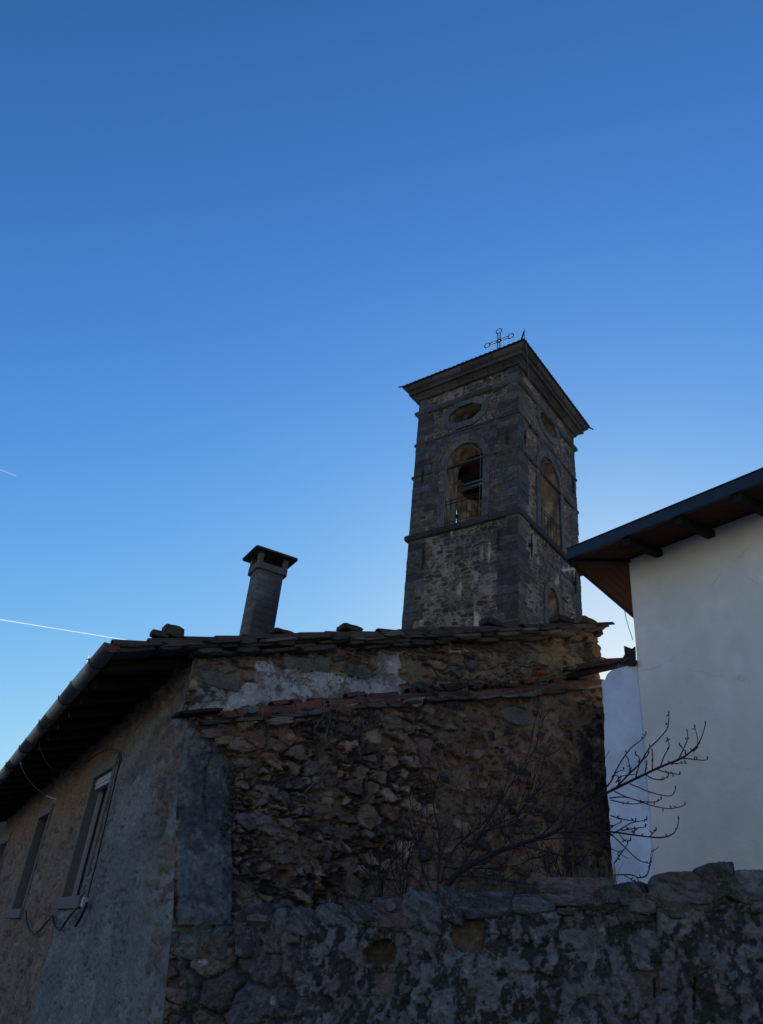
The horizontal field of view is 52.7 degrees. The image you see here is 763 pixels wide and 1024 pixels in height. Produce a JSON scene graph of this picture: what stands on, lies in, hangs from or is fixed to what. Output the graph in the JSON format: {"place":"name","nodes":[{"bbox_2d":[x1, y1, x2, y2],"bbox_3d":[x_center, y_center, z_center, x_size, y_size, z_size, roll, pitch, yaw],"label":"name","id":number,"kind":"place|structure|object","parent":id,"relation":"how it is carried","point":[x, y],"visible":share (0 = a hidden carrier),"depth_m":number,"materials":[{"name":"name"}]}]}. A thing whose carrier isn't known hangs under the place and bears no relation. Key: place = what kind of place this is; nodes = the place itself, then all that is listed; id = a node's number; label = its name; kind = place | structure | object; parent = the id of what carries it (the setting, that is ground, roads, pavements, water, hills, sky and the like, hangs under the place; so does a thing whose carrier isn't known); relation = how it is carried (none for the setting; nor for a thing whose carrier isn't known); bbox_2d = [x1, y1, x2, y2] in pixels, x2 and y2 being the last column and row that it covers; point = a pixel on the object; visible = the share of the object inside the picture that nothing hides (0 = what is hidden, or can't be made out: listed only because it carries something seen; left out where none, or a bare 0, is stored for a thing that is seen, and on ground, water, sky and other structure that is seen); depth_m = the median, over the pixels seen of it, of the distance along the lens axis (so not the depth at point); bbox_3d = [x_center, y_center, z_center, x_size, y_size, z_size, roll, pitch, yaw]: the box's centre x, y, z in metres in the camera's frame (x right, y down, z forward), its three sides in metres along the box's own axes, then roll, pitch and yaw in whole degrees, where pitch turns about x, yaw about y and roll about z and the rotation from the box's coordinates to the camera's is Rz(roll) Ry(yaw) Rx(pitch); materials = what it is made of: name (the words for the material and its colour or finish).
{"place":"outdoors","nodes":[
{"label":"outdoors","id":0,"kind":"place"},
{"bbox_2d":[0,821,6,838],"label":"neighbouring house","id":1,"kind":"structure","parent":0,"point":[2,826],"depth_m":21.15,"materials":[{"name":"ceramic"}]},
{"bbox_2d":[0,0,762,769],"label":"sky","id":2,"kind":"structure","parent":0,"point":[232,232],"materials":[{"name":"blue"}]},
{"label":"ground","id":3,"kind":"structure","parent":0,"visible":0},
{"bbox_2d":[0,545,614,1023],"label":"stone house","id":4,"kind":"structure","parent":3,"relation":"on","point":[170,719],"depth_m":9.58,"materials":[{"name":"brown stone"}]},
{"bbox_2d":[0,833,10,870],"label":"window","id":5,"kind":"structure","parent":4,"relation":"in","point":[4,841],"depth_m":19.16,"materials":[{"name":"glass"}]},
{"bbox_2d":[6,803,53,918],"bbox_3d":[-6.549,6.635,14.612,0.290,1.940,1.600,21,-34,-24],"label":"window","id":6,"kind":"structure","parent":4,"relation":"in","point":[44,815],"depth_m":14.88,"materials":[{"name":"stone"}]},
{"bbox_2d":[25,911,51,934],"bbox_3d":[-5.312,6.304,11.820,0.032,0.331,2.554,21,-34,-24],"label":"cable","id":7,"kind":"object","parent":4,"relation":"attached to","point":[42,927],"visible":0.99,"depth_m":11.44,"materials":[{"name":"black rubber"}]},
{"bbox_2d":[20,761,56,799],"bbox_3d":[-6.210,4.791,13.736,0.280,0.438,1.124,-6,-32,18],"label":"cable","id":8,"kind":"object","parent":4,"relation":"hanging from","point":[33,785],"visible":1,"depth_m":13.87,"materials":[{"name":"rubber"}]},
{"bbox_2d":[51,904,80,930],"bbox_3d":[-4.155,5.327,10.139,0.030,0.341,2.005,21,-34,-24],"label":"cable","id":9,"kind":"object","parent":4,"relation":"attached to","point":[65,921],"visible":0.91,"depth_m":10.07,"materials":[{"name":"black rubber"}]},
{"bbox_2d":[39,738,121,780],"bbox_3d":[-4.289,3.626,11.262,2.418,0.847,0.466,-18,-38,35],"label":"cable","id":10,"kind":"object","parent":4,"relation":"attached to","point":[83,763],"visible":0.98,"depth_m":11.68,"materials":[{"name":"black rubber"}]},
{"bbox_2d":[80,897,88,906],"bbox_3d":[-3.647,4.797,9.458,0.072,0.110,0.089,21,-34,-24],"label":"junction box","id":11,"kind":"object","parent":4,"relation":"attached to","point":[84,900],"visible":0.88,"depth_m":9.43,"materials":[{"name":"white paint"}]},
{"bbox_2d":[74,902,87,926],"bbox_3d":[-3.675,4.934,9.429,0.039,0.278,0.379,20,-33,-22],"label":"cable","id":12,"kind":"object","parent":11,"relation":"hanging from","point":[81,915],"visible":1,"depth_m":9.41,"materials":[{"name":"black rubber"}]},
{"bbox_2d":[54,753,119,909],"bbox_3d":[-4.112,4.608,11.045,0.290,1.970,1.620,21,-34,-24],"label":"window","id":13,"kind":"structure","parent":4,"relation":"in","point":[99,793],"depth_m":11.33,"materials":[{"name":"stone"}]},
{"bbox_2d":[87,753,121,897],"bbox_3d":[-3.593,4.045,10.000,0.026,1.837,0.211,23,-35,-26],"label":"cable","id":14,"kind":"object","parent":4,"relation":"attached to","point":[103,831],"visible":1,"depth_m":9.91,"materials":[{"name":"black rubber"}]},
{"bbox_2d":[149,629,168,637],"bbox_3d":[-2.597,1.439,8.985,0.208,0.074,0.166,21,-34,-24],"label":"roof stone","id":15,"kind":"object","parent":4,"relation":"on","point":[154,633],"visible":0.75,"depth_m":8.92,"materials":[{"name":"grey stone"}]},
{"bbox_2d":[161,623,184,637],"bbox_3d":[-2.461,1.422,9.079,0.248,0.138,0.188,21,-34,-23],"label":"roof stone","id":16,"kind":"object","parent":4,"relation":"on","point":[173,631],"visible":0.71,"depth_m":9.01,"materials":[{"name":"grey stone"}]},
{"bbox_2d":[219,751,238,844],"bbox_3d":[-1.599,2.999,8.111,0.232,0.975,0.431,17,-32,-18],"label":"ivy","id":17,"kind":"object","parent":4,"relation":"attached to","point":[232,798],"visible":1,"depth_m":8.15,"materials":[{"name":"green plant"}]},
{"bbox_2d":[269,627,293,633],"bbox_3d":[-1.274,1.547,9.806,0.277,0.047,0.222,20,-33,-23],"label":"roof stone","id":18,"kind":"object","parent":4,"relation":"on","point":[277,630],"visible":0.53,"depth_m":9.73,"materials":[{"name":"grey stone"}]},
{"bbox_2d":[262,648,412,824],"bbox_3d":[-0.567,2.583,9.357,2.101,2.230,0.471,21,-34,-24],"label":"dry vine","id":19,"kind":"object","parent":4,"relation":"attached to","point":[325,736],"visible":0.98,"depth_m":9.19,"materials":[{"name":"brown plant"}]},
{"bbox_2d":[313,697,384,747],"bbox_3d":[-0.374,2.543,9.340,0.964,0.727,0.153,20,-34,-23],"label":"ivy","id":20,"kind":"object","parent":4,"relation":"attached to","point":[345,731],"visible":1,"depth_m":9.29,"materials":[{"name":"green plant"}]},
{"bbox_2d":[336,623,362,631],"bbox_3d":[-0.428,1.587,10.352,0.309,0.083,0.253,21,-34,-24],"label":"roof stone","id":21,"kind":"object","parent":4,"relation":"on","point":[344,627],"visible":0.7,"depth_m":10.26,"materials":[{"name":"grey stone"}]},
{"bbox_2d":[408,661,558,697],"bbox_3d":[1.482,2.389,10.739,2.622,0.855,0.129,22,-34,-25],"label":"ledge moss","id":22,"kind":"object","parent":4,"relation":"on","point":[460,682],"visible":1,"depth_m":10.46,"materials":[{"name":"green plant"}]},
{"bbox_2d":[478,617,501,626],"bbox_3d":[1.656,1.695,11.683,0.290,0.106,0.240,21,-34,-23],"label":"roof stone","id":23,"kind":"object","parent":4,"relation":"on","point":[488,621],"visible":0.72,"depth_m":11.60,"materials":[{"name":"grey stone"}]},
{"bbox_2d":[549,614,573,623],"bbox_3d":[2.918,1.776,12.498,0.328,0.101,0.284,21,-34,-23],"label":"roof stone","id":24,"kind":"object","parent":4,"relation":"on","point":[557,618],"visible":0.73,"depth_m":12.39,"materials":[{"name":"grey stone"}]},
{"bbox_2d":[170,861,762,1023],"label":"garden wall","id":25,"kind":"structure","parent":3,"relation":"on","point":[683,947],"depth_m":5.99,"materials":[{"name":"grey stone"}]},
{"bbox_2d":[356,837,393,896],"bbox_3d":[-0.073,3.254,6.960,0.380,0.609,0.485,6,-31,0],"label":"bare shrub","id":26,"kind":"object","parent":25,"relation":"on","point":[382,882],"visible":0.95,"depth_m":6.98,"materials":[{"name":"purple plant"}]},
{"bbox_2d":[373,813,426,896],"bbox_3d":[0.166,3.157,7.022,0.394,0.785,0.454,25,-36,-29],"label":"bare shrub","id":27,"kind":"object","parent":25,"relation":"on","point":[402,862],"visible":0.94,"depth_m":7.00,"materials":[{"name":"brown plant"}]},
{"bbox_2d":[325,857,623,903],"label":"dry grass","id":28,"kind":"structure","parent":25,"relation":"on","point":[525,889],"depth_m":6.54,"materials":[{"name":"brown plant"}]},
{"bbox_2d":[380,672,707,893],"bbox_3d":[1.520,2.626,7.159,2.953,2.038,1.058,6,-31,0],"label":"bare tree","id":29,"kind":"object","parent":25,"relation":"on","point":[455,875],"visible":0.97,"depth_m":7.02,"materials":[{"name":"brown plant"}]},
{"bbox_2d":[531,809,595,876],"bbox_3d":[1.559,2.951,6.718,0.516,0.681,0.429,-11,-34,26],"label":"bare shrub","id":30,"kind":"object","parent":25,"relation":"on","point":[566,851],"visible":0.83,"depth_m":6.65,"materials":[{"name":"brown plant"}]},
{"bbox_2d":[398,328,592,628],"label":"bell tower","id":31,"kind":"structure","parent":3,"relation":"on","point":[498,551],"depth_m":26.23,"materials":[{"name":"stone"}]},
{"bbox_2d":[462,470,482,500],"bbox_3d":[3.366,-0.994,27.629,0.920,0.920,0.920,6,-31,0],"label":"bell","id":32,"kind":"object","parent":31,"relation":"hanging from","point":[474,476],"visible":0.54,"depth_m":27.71,"materials":[{"name":"brown metal"}]},
{"bbox_2d":[526,338,534,471],"bbox_3d":[5.125,-3.751,26.534,0.087,4.786,1.462,-4,-32,16],"label":"lightning wire","id":33,"kind":"object","parent":31,"relation":"hanging from","point":[531,405],"visible":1,"depth_m":26.72,"materials":[{"name":"metal"}]},
{"bbox_2d":[563,646,654,883],"bbox_3d":[3.043,5.693,11.893,2.515,6.195,5.119,19,-33,-21],"label":"annex","id":34,"kind":"object","parent":3,"relation":"on","point":[623,723],"visible":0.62,"depth_m":10.38,"materials":[{"name":"paint"}]},
{"bbox_2d":[566,467,762,874],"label":"white house","id":35,"kind":"structure","parent":3,"relation":"on","point":[684,578],"depth_m":10.08,"materials":[{"name":"paint"}]},
{"bbox_2d":[559,566,575,572],"bbox_3d":[4.275,1.616,14.850,1.663,1.804,0.140,7,-31,-2],"label":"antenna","id":36,"kind":"object","parent":35,"relation":"attached to","point":[569,569],"visible":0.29,"depth_m":15.05,"materials":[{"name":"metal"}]},
{"bbox_2d":[623,597,632,639],"bbox_3d":[3.591,1.549,11.215,0.010,0.702,0.116,25,-36,-30],"label":"hanging wire","id":37,"kind":"object","parent":35,"relation":"hanging from","point":[626,618],"visible":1,"depth_m":11.25,"materials":[{"name":"black metal"}]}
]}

